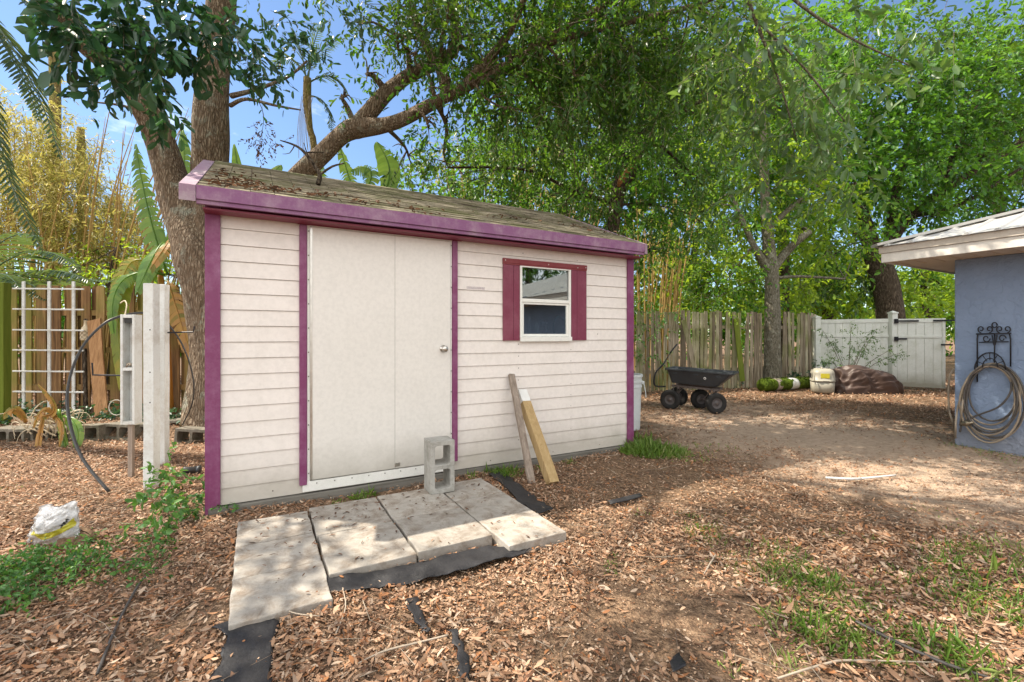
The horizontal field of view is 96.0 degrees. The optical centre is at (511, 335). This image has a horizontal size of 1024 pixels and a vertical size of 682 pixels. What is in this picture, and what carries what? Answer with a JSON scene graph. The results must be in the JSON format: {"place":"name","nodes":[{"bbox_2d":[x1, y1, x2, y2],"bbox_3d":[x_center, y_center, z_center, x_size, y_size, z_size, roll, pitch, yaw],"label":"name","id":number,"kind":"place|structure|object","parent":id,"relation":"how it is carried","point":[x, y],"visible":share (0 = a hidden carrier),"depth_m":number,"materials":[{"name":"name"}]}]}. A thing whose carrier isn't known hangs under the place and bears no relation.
{"place":"outdoors","nodes":[
{"label":"outdoors","id":0,"kind":"place"},
{"bbox_2d":[182,466,201,473],"bbox_3d":[-2.900,1.216,4.181,0.133,0.072,0.072,0,0,-12],"label":"black can","id":1,"kind":"object","parent":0,"point":[194,469],"visible":0.86,"depth_m":4.16,"materials":[{"name":"plastic"}]},
{"bbox_2d":[0,337,1023,681],"bbox_3d":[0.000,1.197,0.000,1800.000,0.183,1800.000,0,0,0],"label":"ground","id":2,"kind":"structure","parent":0,"point":[802,439],"depth_m":2.85,"materials":[{"name":"soil"}]},
{"bbox_2d":[0,282,11,423],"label":"mossy post","id":3,"kind":"object","parent":2,"relation":"on","point":[5,349],"visible":0.72,"depth_m":5.98,"materials":[{"name":"green wood"}]},
{"bbox_2d":[0,425,31,441],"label":"lying cinder block","id":4,"kind":"object","parent":2,"relation":"on","point":[6,433],"depth_m":5.50,"materials":[{"name":"concrete"}]},
{"bbox_2d":[0,0,83,255],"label":"tall palm","id":5,"kind":"object","parent":2,"relation":"on","point":[9,46],"visible":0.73,"depth_m":5.27,"materials":[{"name":"green plant"}]},
{"bbox_2d":[0,384,92,447],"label":"withered plant","id":6,"kind":"object","parent":2,"relation":"on","point":[42,415],"visible":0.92,"depth_m":5.28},
{"bbox_2d":[12,281,83,411],"bbox_3d":[-6.541,0.198,6.560,1.002,1.962,0.137,0,0,0],"label":"white trellis","id":7,"kind":"object","parent":2,"relation":"on","point":[48,330],"visible":0.84,"depth_m":6.55,"materials":[{"name":"paint"}]},
{"bbox_2d":[80,319,87,339],"bbox_3d":[-6.105,-0.092,6.600,0.132,0.312,0.131,0,0,0],"label":"netted bottle","id":8,"kind":"object","parent":7,"relation":"hanging from","point":[84,335],"visible":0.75,"depth_m":6.55,"materials":[{"name":"beige"}]},
{"bbox_2d":[30,424,67,440],"bbox_3d":[-5.581,1.196,5.620,0.390,0.190,0.190,2,2,0],"label":"lying cinder block","id":9,"kind":"object","parent":2,"relation":"on","point":[33,435],"depth_m":5.54,"materials":[{"name":"concrete"}]},
{"bbox_2d":[39,52,66,268],"bbox_3d":[-11.405,-2.962,11.502,0.731,8.424,0.644,0,0,-14],"label":"dead palm trunk","id":10,"kind":"object","parent":2,"relation":"on","point":[53,96],"visible":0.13,"depth_m":11.43,"materials":[{"name":"brown plant"}]},
{"bbox_2d":[0,232,111,300],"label":"feather palm","id":11,"kind":"object","parent":2,"relation":"on","point":[15,279],"visible":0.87,"depth_m":7.36,"materials":[{"name":"green plant"}]},
{"bbox_2d":[82,348,87,413],"bbox_3d":[-6.147,0.653,6.636,0.301,0.946,0.057,0,0,44],"label":"dark stake","id":12,"kind":"object","parent":2,"relation":"on","point":[85,378],"visible":0.77,"depth_m":6.63,"materials":[{"name":"brown wood"}]},
{"bbox_2d":[63,109,111,322],"bbox_3d":[-11.150,-2.207,12.003,1.206,6.914,1.242,0,0,0],"label":"leafy snag","id":13,"kind":"object","parent":2,"relation":"on","point":[80,132],"visible":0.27,"depth_m":11.92,"materials":[{"name":"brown plant"}]},
{"bbox_2d":[68,423,107,440],"bbox_3d":[-5.173,1.185,5.660,0.390,0.190,0.190,-3,-2,2],"label":"lying cinder block","id":14,"kind":"object","parent":2,"relation":"on","point":[98,429],"depth_m":5.59,"materials":[{"name":"concrete"}]},
{"bbox_2d":[0,527,180,619],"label":"ground weeds","id":15,"kind":"object","parent":2,"relation":"on","point":[38,551],"visible":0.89,"depth_m":2.42,"materials":[{"name":"green plant"}]},
{"bbox_2d":[0,398,181,426],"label":"ivy cover","id":16,"kind":"object","parent":2,"relation":"on","point":[102,414],"visible":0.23,"depth_m":6.21,"materials":[{"name":"green plant"}]},
{"bbox_2d":[0,75,189,383],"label":"bamboo clump","id":17,"kind":"object","parent":2,"relation":"on","point":[56,231],"visible":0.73,"depth_m":10.11,"materials":[{"name":"yellow plant"}]},
{"bbox_2d":[87,318,108,417],"bbox_3d":[-5.816,0.498,6.475,0.582,1.502,0.130,0,0,37],"label":"leaning board","id":18,"kind":"object","parent":2,"relation":"on","point":[99,384],"visible":0.69,"depth_m":6.47,"materials":[{"name":"brown wood"}]},
{"bbox_2d":[16,234,180,390],"bbox_3d":[-7.968,-0.510,9.555,3.960,3.550,2.425,0,0,0],"label":"background tree","id":19,"kind":"object","parent":2,"relation":"on","point":[110,269],"visible":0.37,"depth_m":9.38,"materials":[{"name":"green plant"}]},
{"bbox_2d":[11,285,187,412],"bbox_3d":[-6.700,0.293,6.888,7.690,2.115,0.205,0,0,0],"label":"brown board fence","id":20,"kind":"object","parent":2,"relation":"on","point":[83,301],"visible":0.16,"depth_m":6.79,"materials":[{"name":"brown wood"}]},
{"bbox_2d":[95,573,148,674],"bbox_3d":[-1.713,1.234,2.036,0.031,0.021,0.813,0,0,-28],"label":"root","id":21,"kind":"object","parent":2,"relation":"on","point":[113,634],"visible":0.94,"depth_m":1.91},
{"bbox_2d":[105,422,142,440],"bbox_3d":[-4.806,1.182,5.720,0.390,0.190,0.190,2,-2,5],"label":"lying cinder block","id":22,"kind":"object","parent":2,"relation":"on","point":[122,430],"depth_m":5.65,"materials":[{"name":"concrete"}]},
{"bbox_2d":[65,312,194,491],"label":"bent pipe arch","id":23,"kind":"structure","parent":2,"relation":"on","point":[89,468],"depth_m":3.95,"materials":[{"name":"black plastic"}]},
{"bbox_2d":[120,315,141,476],"bbox_3d":[-3.429,0.580,4.145,0.116,1.540,0.120,0,0,-7],"label":"shelf box","id":24,"kind":"object","parent":2,"relation":"on","point":[130,371],"visible":1,"depth_m":4.13,"materials":[{"name":"white paint"}]},
{"bbox_2d":[91,363,119,375],"bbox_3d":[-3.657,0.304,4.176,0.356,0.120,0.014,0,0,8],"label":"hook rod","id":25,"kind":"object","parent":24,"relation":"attached to","point":[93,374],"visible":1,"depth_m":4.19,"materials":[{"name":"black metal"}]},
{"bbox_2d":[107,129,190,413],"bbox_3d":[-5.077,-1.024,6.497,0.965,4.364,1.078,0,0,-35],"label":"banana plant","id":26,"kind":"object","parent":2,"relation":"on","point":[150,266],"visible":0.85,"depth_m":6.40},
{"bbox_2d":[143,283,159,489],"bbox_3d":[-3.001,0.458,3.837,0.086,1.785,0.087,0,0,-3],"label":"white post","id":27,"kind":"object","parent":2,"relation":"on","point":[151,373],"visible":0.85,"depth_m":3.80,"materials":[{"name":"paint"}]},
{"bbox_2d":[119,441,204,545],"bbox_3d":[-2.418,1.080,3.253,0.436,0.551,1.384,0,0,-30],"label":"leafy weed","id":28,"kind":"object","parent":2,"relation":"on","point":[170,496],"visible":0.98,"depth_m":3.04,"materials":[{"name":"green plant"}]},
{"bbox_2d":[160,284,169,464],"bbox_3d":[-3.397,0.425,4.492,0.076,1.850,0.074,0,0,-3],"label":"white post","id":29,"kind":"object","parent":2,"relation":"on","point":[164,372],"visible":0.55,"depth_m":4.46,"materials":[{"name":"paint"}]},
{"bbox_2d":[167,326,194,332],"bbox_3d":[-3.241,-0.060,4.500,0.294,0.071,0.014,0,0,0],"label":"hook rod","id":30,"kind":"object","parent":29,"relation":"attached to","point":[184,332],"visible":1,"depth_m":4.49,"materials":[{"name":"black metal"}]},
{"bbox_2d":[169,418,180,423],"bbox_3d":[-4.380,1.170,5.950,0.390,0.190,0.190,-3,1,3],"label":"lying cinder block","id":31,"kind":"object","parent":2,"relation":"on","point":[173,420],"depth_m":5.85,"materials":[{"name":"concrete"}]},
{"bbox_2d":[165,481,207,521],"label":"leafy weed","id":32,"kind":"object","parent":2,"relation":"on","point":[200,497],"visible":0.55,"depth_m":3.23,"materials":[{"name":"green plant"}]},
{"bbox_2d":[174,426,204,443],"bbox_3d":[-3.732,1.185,5.450,0.390,0.190,0.190,3,-2,2],"label":"lying cinder block","id":33,"kind":"object","parent":2,"relation":"on","point":[195,432],"depth_m":5.39,"materials":[{"name":"concrete"}]},
{"bbox_2d":[210,502,239,512],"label":"leafy weed","id":34,"kind":"object","parent":2,"relation":"on","point":[220,509],"visible":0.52,"depth_m":3.22,"materials":[{"name":"green plant"}]},
{"bbox_2d":[208,618,279,681],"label":"weed fabric","id":35,"kind":"object","parent":2,"relation":"on","point":[248,651],"visible":0.85,"depth_m":1.79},
{"bbox_2d":[235,511,312,547],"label":"concrete slab","id":36,"kind":"structure","parent":2,"relation":"on","point":[279,526],"depth_m":2.88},
{"bbox_2d":[232,533,320,584],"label":"concrete slab","id":37,"kind":"structure","parent":2,"relation":"on","point":[248,561],"depth_m":2.53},
{"bbox_2d":[228,561,332,629],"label":"concrete slab","id":38,"kind":"structure","parent":2,"relation":"on","point":[285,594],"depth_m":2.14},
{"bbox_2d":[289,611,318,615],"bbox_3d":[-0.951,1.212,2.025,0.241,0.010,0.025,0,0,17],"label":"stick","id":39,"kind":"object","parent":2,"relation":"on","point":[301,614],"visible":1,"depth_m":2.01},
{"bbox_2d":[269,23,348,175],"bbox_3d":[-3.351,-1.963,7.594,1.326,6.428,0.389,0,0,0],"label":"slender palm","id":40,"kind":"object","parent":2,"relation":"on","point":[307,80],"visible":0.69,"depth_m":7.57,"materials":[{"name":"green plant"}]},
{"bbox_2d":[297,96,312,157],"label":"hanging strands","id":41,"kind":"object","parent":40,"relation":"hanging from","point":[305,119],"visible":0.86,"depth_m":7.55},
{"bbox_2d":[232,142,400,187],"bbox_3d":[-3.328,-1.084,8.029,2.714,4.672,0.436,0,0,-12],"label":"banana plant","id":42,"kind":"object","parent":2,"relation":"on","point":[385,162],"visible":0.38,"depth_m":8.11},
{"bbox_2d":[335,587,345,633],"bbox_3d":[-0.758,1.219,2.062,0.031,0.014,0.342,0,0,-16],"label":"stick","id":43,"kind":"object","parent":2,"relation":"on","point":[344,611],"visible":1,"depth_m":2.05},
{"bbox_2d":[309,497,391,543],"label":"concrete slab","id":44,"kind":"structure","parent":2,"relation":"on","point":[374,515],"depth_m":3.06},
{"bbox_2d":[333,485,380,503],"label":"grass clump","id":45,"kind":"object","parent":2,"relation":"on","point":[365,493],"visible":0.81,"depth_m":3.59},
{"bbox_2d":[318,521,416,577],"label":"concrete slab","id":46,"kind":"structure","parent":2,"relation":"on","point":[373,552],"depth_m":2.57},
{"bbox_2d":[179,160,646,516],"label":"garden shed","id":47,"kind":"structure","parent":2,"relation":"on","point":[351,348],"depth_m":3.84,"materials":[{"name":"paint"}]},
{"bbox_2d":[280,140,343,185],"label":"dead branch","id":48,"kind":"object","parent":47,"relation":"on","point":[319,173],"visible":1,"depth_m":4.21,"materials":[{"name":"wood"}]},
{"bbox_2d":[310,227,449,479],"bbox_3d":[-1.032,0.134,3.777,1.140,1.937,0.090,0,0,-29],"label":"door","id":49,"kind":"structure","parent":47,"relation":"in","point":[380,303],"depth_m":3.76,"materials":[{"name":"paint"}]},
{"bbox_2d":[203,168,623,235],"bbox_3d":[-0.476,-1.215,4.317,4.035,0.466,1.015,0,0,-24],"label":"leaf debris","id":50,"kind":"object","parent":47,"relation":"on","point":[233,180],"visible":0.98,"depth_m":3.53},
{"bbox_2d":[519,266,571,341],"bbox_3d":[0.338,-0.316,4.581,0.608,0.742,0.050,0,0,-29],"label":"window","id":51,"kind":"structure","parent":47,"relation":"in","point":[542,288],"depth_m":4.59,"materials":[{"name":"glass"}]},
{"bbox_2d":[377,488,459,522],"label":"concrete slab","id":52,"kind":"structure","parent":2,"relation":"on","point":[391,503],"depth_m":3.28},
{"bbox_2d":[424,435,454,494],"bbox_3d":[-0.565,0.997,3.579,0.190,0.395,0.180,0,0,-27],"label":"cinder block","id":53,"kind":"object","parent":52,"relation":"on","point":[445,463],"depth_m":3.53,"materials":[{"name":"concrete"}]},
{"bbox_2d":[46,0,810,426],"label":"oak tree","id":54,"kind":"object","parent":2,"relation":"on","point":[184,220],"visible":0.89,"depth_m":6.05,"materials":[{"name":"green plant"}]},
{"bbox_2d":[13,0,279,151],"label":"climbing vine","id":55,"kind":"object","parent":54,"relation":"attached to","point":[127,33],"visible":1,"depth_m":4.26,"materials":[{"name":"green plant"}]},
{"bbox_2d":[238,97,293,166],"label":"dried sprig","id":56,"kind":"object","parent":54,"relation":"hanging from","point":[261,145],"visible":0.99,"depth_m":6.00,"materials":[{"name":"brown plant"}]},
{"bbox_2d":[222,0,390,126],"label":"hanging foliage","id":57,"kind":"object","parent":54,"relation":"hanging from","point":[278,79],"visible":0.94,"depth_m":4.94,"materials":[{"name":"green plant"}]},
{"bbox_2d":[327,545,529,592],"bbox_3d":[-0.413,1.227,2.469,1.114,0.034,0.231,0,0,-24],"label":"weed fabric","id":58,"kind":"object","parent":2,"relation":"on","point":[445,564],"visible":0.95,"depth_m":2.41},
{"bbox_2d":[395,508,491,561],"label":"concrete slab","id":59,"kind":"structure","parent":2,"relation":"on","point":[457,530],"depth_m":2.79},
{"bbox_2d":[444,478,502,501],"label":"concrete slab","id":60,"kind":"structure","parent":2,"relation":"on","point":[468,492],"depth_m":3.58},
{"bbox_2d":[18,258,954,359],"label":"distant woods","id":61,"kind":"object","parent":2,"relation":"on","point":[949,323],"visible":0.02,"depth_m":27.14,"materials":[{"name":"green plant"}]},
{"bbox_2d":[455,492,529,521],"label":"concrete slab","id":62,"kind":"structure","parent":2,"relation":"on","point":[495,505],"depth_m":3.24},
{"bbox_2d":[399,133,611,226],"bbox_3d":[-0.156,-1.920,10.787,5.251,6.345,2.392,0,0,0],"label":"bamboo clump","id":63,"kind":"object","parent":2,"relation":"on","point":[507,181],"visible":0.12,"depth_m":10.90,"materials":[{"name":"green plant"}]},
{"bbox_2d":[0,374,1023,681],"bbox_3d":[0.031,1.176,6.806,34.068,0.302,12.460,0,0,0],"label":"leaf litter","id":64,"kind":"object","parent":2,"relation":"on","point":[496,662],"visible":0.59,"depth_m":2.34,"materials":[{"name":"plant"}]},
{"bbox_2d":[27,501,95,545],"bbox_3d":[-2.734,1.123,2.785,0.347,0.254,0.192,0,0,-27],"label":"mulch bag","id":65,"kind":"object","parent":64,"relation":"on","point":[52,524],"visible":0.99,"depth_m":2.75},
{"bbox_2d":[358,634,447,663],"bbox_3d":[-0.427,1.237,1.832,0.362,0.020,0.027,0,0,-30],"label":"stick","id":66,"kind":"object","parent":64,"relation":"on","point":[409,644],"visible":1,"depth_m":1.84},
{"bbox_2d":[405,596,430,631],"bbox_3d":[-0.422,1.237,2.053,0.064,0.004,0.287,0,0,-24],"label":"fabric scrap","id":67,"kind":"object","parent":64,"relation":"on","point":[413,607],"visible":0.99,"depth_m":2.05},
{"bbox_2d":[447,628,470,679],"bbox_3d":[-0.201,1.237,1.801,0.059,0.004,0.303,0,0,-16],"label":"fabric scrap","id":68,"kind":"object","parent":64,"relation":"on","point":[463,659],"visible":1,"depth_m":1.77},
{"bbox_2d":[607,493,642,503],"bbox_3d":[0.863,1.237,3.502,0.360,0.004,0.073,0,0,-30],"label":"fabric scrap","id":69,"kind":"object","parent":64,"relation":"on","point":[626,498],"visible":1,"depth_m":3.50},
{"bbox_2d":[670,652,685,671],"bbox_3d":[0.623,1.235,1.746,0.065,0.007,0.106,0,0,0],"label":"fabric scrap","id":70,"kind":"object","parent":64,"relation":"on","point":[677,662],"visible":1,"depth_m":1.74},
{"bbox_2d":[0,443,1023,681],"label":"grass tufts","id":71,"kind":"object","parent":2,"relation":"on","point":[948,647],"visible":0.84,"depth_m":2.10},
{"bbox_2d":[0,412,1023,681],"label":"fallen twigs","id":72,"kind":"object","parent":2,"relation":"on","point":[522,562],"depth_m":2.48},
{"bbox_2d":[489,471,552,513],"bbox_3d":[0.023,1.230,3.706,0.182,0.020,1.050,0,0,-22],"label":"weed fabric","id":73,"kind":"object","parent":2,"relation":"on","point":[519,492],"visible":0.94,"depth_m":3.57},
{"bbox_2d":[466,457,575,478],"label":"grass clump","id":74,"kind":"object","parent":2,"relation":"on","point":[503,470],"visible":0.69,"depth_m":4.14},
{"bbox_2d":[478,510,565,557],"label":"concrete slab","id":75,"kind":"structure","parent":2,"relation":"on","point":[512,537],"depth_m":2.82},
{"bbox_2d":[508,374,535,483],"bbox_3d":[0.081,0.807,4.129,0.070,0.904,0.533,0,0,-20],"label":"weathered plank","id":76,"kind":"object","parent":2,"relation":"on","point":[529,471],"visible":0.94,"depth_m":4.10,"materials":[{"name":"grey wood"}]},
{"bbox_2d":[518,389,558,484],"bbox_3d":[0.215,0.890,4.147,0.095,0.772,0.630,0,0,-28],"label":"square wood post","id":77,"kind":"object","parent":2,"relation":"on","point":[545,461],"visible":0.8,"depth_m":4.08,"materials":[{"name":"yellow wood"}]},
{"bbox_2d":[376,0,774,312],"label":"leafy tree","id":78,"kind":"object","parent":2,"relation":"on","point":[614,201],"visible":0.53,"depth_m":8.52,"materials":[{"name":"green plant"}]},
{"bbox_2d":[400,6,781,279],"bbox_3d":[2.226,-5.241,16.098,12.358,12.996,6.995,0,0,0],"label":"background tree","id":79,"kind":"object","parent":2,"relation":"on","point":[643,196],"visible":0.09,"depth_m":14.97,"materials":[{"name":"green plant"}]},
{"bbox_2d":[634,373,645,430],"bbox_3d":[1.558,0.880,6.220,0.447,0.740,0.424,0,0,0],"label":"white garden bin","id":80,"kind":"object","parent":2,"relation":"on","point":[638,382],"visible":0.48,"depth_m":6.07,"materials":[{"name":"plastic"}]},
{"bbox_2d":[588,194,698,388],"bbox_3d":[3.293,-1.270,11.573,2.755,5.044,2.553,0,0,0],"label":"bamboo clump","id":81,"kind":"object","parent":2,"relation":"on","point":[668,298],"visible":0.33,"depth_m":11.29,"materials":[{"name":"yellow plant"}]},
{"bbox_2d":[618,407,737,463],"bbox_3d":[2.528,1.165,6.211,1.359,0.234,4.021,0,0,32],"label":"grass clump","id":82,"kind":"object","parent":2,"relation":"on","point":[645,446],"visible":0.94,"depth_m":4.84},
{"bbox_2d":[653,344,738,413],"bbox_3d":[3.100,0.697,7.820,1.277,1.118,0.707,0,0,35],"label":"garden cart","id":83,"kind":"object","parent":2,"relation":"on","point":[701,380],"visible":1,"depth_m":7.77,"materials":[{"name":"black plastic"}]},
{"bbox_2d":[620,189,798,367],"bbox_3d":[6.335,-2.284,17.021,7.939,7.094,6.524,0,0,10],"label":"background tree","id":84,"kind":"object","parent":2,"relation":"on","point":[756,288],"visible":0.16,"depth_m":16.37,"materials":[{"name":"green plant"}]},
{"bbox_2d":[704,554,715,573],"bbox_3d":[1.080,1.243,2.512,0.010,0.014,0.275,0,0,35],"label":"stick","id":85,"kind":"object","parent":2,"relation":"on","point":[712,559],"visible":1,"depth_m":2.51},
{"bbox_2d":[634,309,815,391],"bbox_3d":[4.959,0.373,10.984,5.849,1.954,0.205,0,0,-17],"label":"grey picket fence","id":86,"kind":"object","parent":2,"relation":"on","point":[803,327],"visible":0.62,"depth_m":10.86,"materials":[{"name":"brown wood"}]},
{"bbox_2d":[634,292,683,373],"bbox_3d":[2.974,-0.070,9.956,1.568,1.809,0.874,0,0,0],"label":"fence vine","id":87,"kind":"object","parent":86,"relation":"attached to","point":[662,326],"visible":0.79,"depth_m":9.96,"materials":[{"name":"green plant"}]},
{"bbox_2d":[681,319,696,367],"bbox_3d":[4.039,0.331,10.425,0.412,1.412,0.038,0,0,9],"label":"loose board","id":88,"kind":"object","parent":86,"relation":"attached to","point":[689,344],"visible":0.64,"depth_m":10.42,"materials":[{"name":"grey wood"}]},
{"bbox_2d":[733,318,744,381],"bbox_3d":[5.386,0.332,10.925,0.255,1.496,0.062,0,0,21],"label":"loose board","id":89,"kind":"object","parent":86,"relation":"attached to","point":[739,353],"visible":0.86,"depth_m":10.91,"materials":[{"name":"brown wood"}]},
{"bbox_2d":[634,11,910,378],"bbox_3d":[6.289,-3.131,11.693,6.734,9.007,4.620,0,0,-10],"label":"pale trunk tree","id":90,"kind":"object","parent":2,"relation":"on","point":[769,261],"visible":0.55,"depth_m":11.22,"materials":[{"name":"green plant"}]},
{"bbox_2d":[756,375,809,390],"bbox_3d":[6.358,1.091,10.673,1.774,0.331,0.354,0,0,-23],"label":"mossy log","id":91,"kind":"object","parent":2,"relation":"on","point":[776,384],"visible":0.97,"depth_m":10.48,"materials":[{"name":"plant"}]},
{"bbox_2d":[733,359,835,388],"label":"shrub","id":92,"kind":"object","parent":2,"relation":"on","point":[795,374],"visible":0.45,"depth_m":11.23,"materials":[{"name":"green plant"}]},
{"bbox_2d":[657,0,950,361],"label":"background tree","id":93,"kind":"object","parent":2,"relation":"on","point":[809,44],"visible":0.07,"depth_m":17.51,"materials":[{"name":"green plant"}]},
{"bbox_2d":[666,0,964,235],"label":"overhanging tree","id":94,"kind":"object","parent":2,"relation":"on","point":[821,152],"visible":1,"depth_m":4.43,"materials":[{"name":"green plant"}]},
{"bbox_2d":[809,367,835,393],"bbox_3d":[6.904,0.969,10.249,0.471,0.562,0.622,0,0,28],"label":"propane tank","id":95,"kind":"object","parent":2,"relation":"on","point":[822,380],"visible":0.99,"depth_m":10.02,"materials":[{"name":"beige metal"}]},
{"bbox_2d":[710,191,951,354],"bbox_3d":[12.455,-2.479,19.289,8.799,7.491,7.810,0,0,13],"label":"background tree","id":96,"kind":"object","parent":2,"relation":"on","point":[825,313],"visible":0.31,"depth_m":18.11,"materials":[{"name":"green plant"}]},
{"bbox_2d":[812,311,898,377],"bbox_3d":[8.392,0.350,11.325,1.723,1.900,0.210,0,0,30],"label":"white vinyl fence","id":97,"kind":"object","parent":2,"relation":"on","point":[833,327],"visible":0.57,"depth_m":11.27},
{"bbox_2d":[777,659,934,679],"bbox_3d":[1.274,1.234,1.726,0.642,0.014,0.055,0,0,-7],"label":"stick","id":98,"kind":"object","parent":2,"relation":"on","point":[816,666],"visible":1,"depth_m":1.74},
{"bbox_2d":[811,324,909,368],"bbox_3d":[7.913,0.388,10.387,2.048,1.407,0.884,0,0,0],"label":"sapling shrub","id":99,"kind":"object","parent":2,"relation":"on","point":[853,350],"visible":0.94,"depth_m":10.42,"materials":[{"name":"green plant"}]},
{"bbox_2d":[825,474,895,479],"bbox_3d":[3.071,1.238,4.028,0.652,0.028,0.069,0,0,-3],"label":"stick","id":100,"kind":"object","parent":2,"relation":"on","point":[844,478],"visible":0.98,"depth_m":4.01,"materials":[{"name":"white paint"}]},
{"bbox_2d":[832,365,903,394],"bbox_3d":[7.784,0.952,10.153,1.572,0.635,0.749,0,0,10],"label":"brown cloth heap","id":101,"kind":"object","parent":2,"relation":"on","point":[854,379],"visible":0.93,"depth_m":9.89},
{"bbox_2d":[772,0,1023,377],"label":"dark trunk tree","id":102,"kind":"object","parent":2,"relation":"on","point":[886,293],"visible":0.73,"depth_m":12.99,"materials":[{"name":"green plant"}]},
{"bbox_2d":[861,205,968,348],"bbox_3d":[20.332,-2.755,22.545,13.123,8.047,7.112,0,0,-28],"label":"background tree","id":103,"kind":"object","parent":2,"relation":"on","point":[937,306],"visible":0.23,"depth_m":21.04,"materials":[{"name":"green plant"}]},
{"bbox_2d":[851,619,998,680],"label":"irrigation line","id":104,"kind":"object","parent":2,"relation":"on","point":[914,650],"visible":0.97,"depth_m":1.79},
{"bbox_2d":[871,208,1023,456],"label":"blue house","id":105,"kind":"structure","parent":2,"relation":"on","point":[982,259],"depth_m":5.02,"materials":[{"name":"stucco"},{"name":"asphalt shingles"},{"name":"painted wood"}]},
{"bbox_2d":[947,368,954,430],"bbox_3d":[5.300,0.828,5.509,0.447,0.906,0.075,0,0,-37],"label":"hose end","id":106,"kind":"object","parent":105,"relation":"attached to","point":[948,394],"visible":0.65,"depth_m":5.41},
{"bbox_2d":[974,322,1010,381],"bbox_3d":[5.168,0.180,4.976,0.122,0.660,0.294,0,0,-29],"label":"hose hanger","id":107,"kind":"object","parent":105,"relation":"attached to","point":[994,344],"visible":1,"depth_m":4.98,"materials":[{"name":"black metal"}]},
{"bbox_2d":[954,363,1023,443],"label":"coiled garden hose","id":108,"kind":"object","parent":107,"relation":"hanging from","point":[1013,377],"visible":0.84,"depth_m":4.96,"materials":[{"name":"beige rubber"}]},
{"bbox_2d":[875,9,1023,224],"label":"background tree","id":109,"kind":"object","parent":2,"relation":"on","point":[992,211],"visible":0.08,"depth_m":20.98,"materials":[{"name":"green plant"}]},
{"bbox_2d":[0,0,1023,336],"label":"sky","id":110,"kind":"structure","parent":0,"point":[360,152],"materials":[{"name":"blue"}]},
{"bbox_3d":[10.049,0.400,10.320,0.154,1.800,0.154,0,0,0],"label":"white gate post","id":111,"kind":"object","parent":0,"visible":0},
{"bbox_2d":[894,318,954,387],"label":"white vinyl gate","id":112,"kind":"structure","parent":111,"relation":"attached to","point":[927,344],"depth_m":10.65,"materials":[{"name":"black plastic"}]}
]}

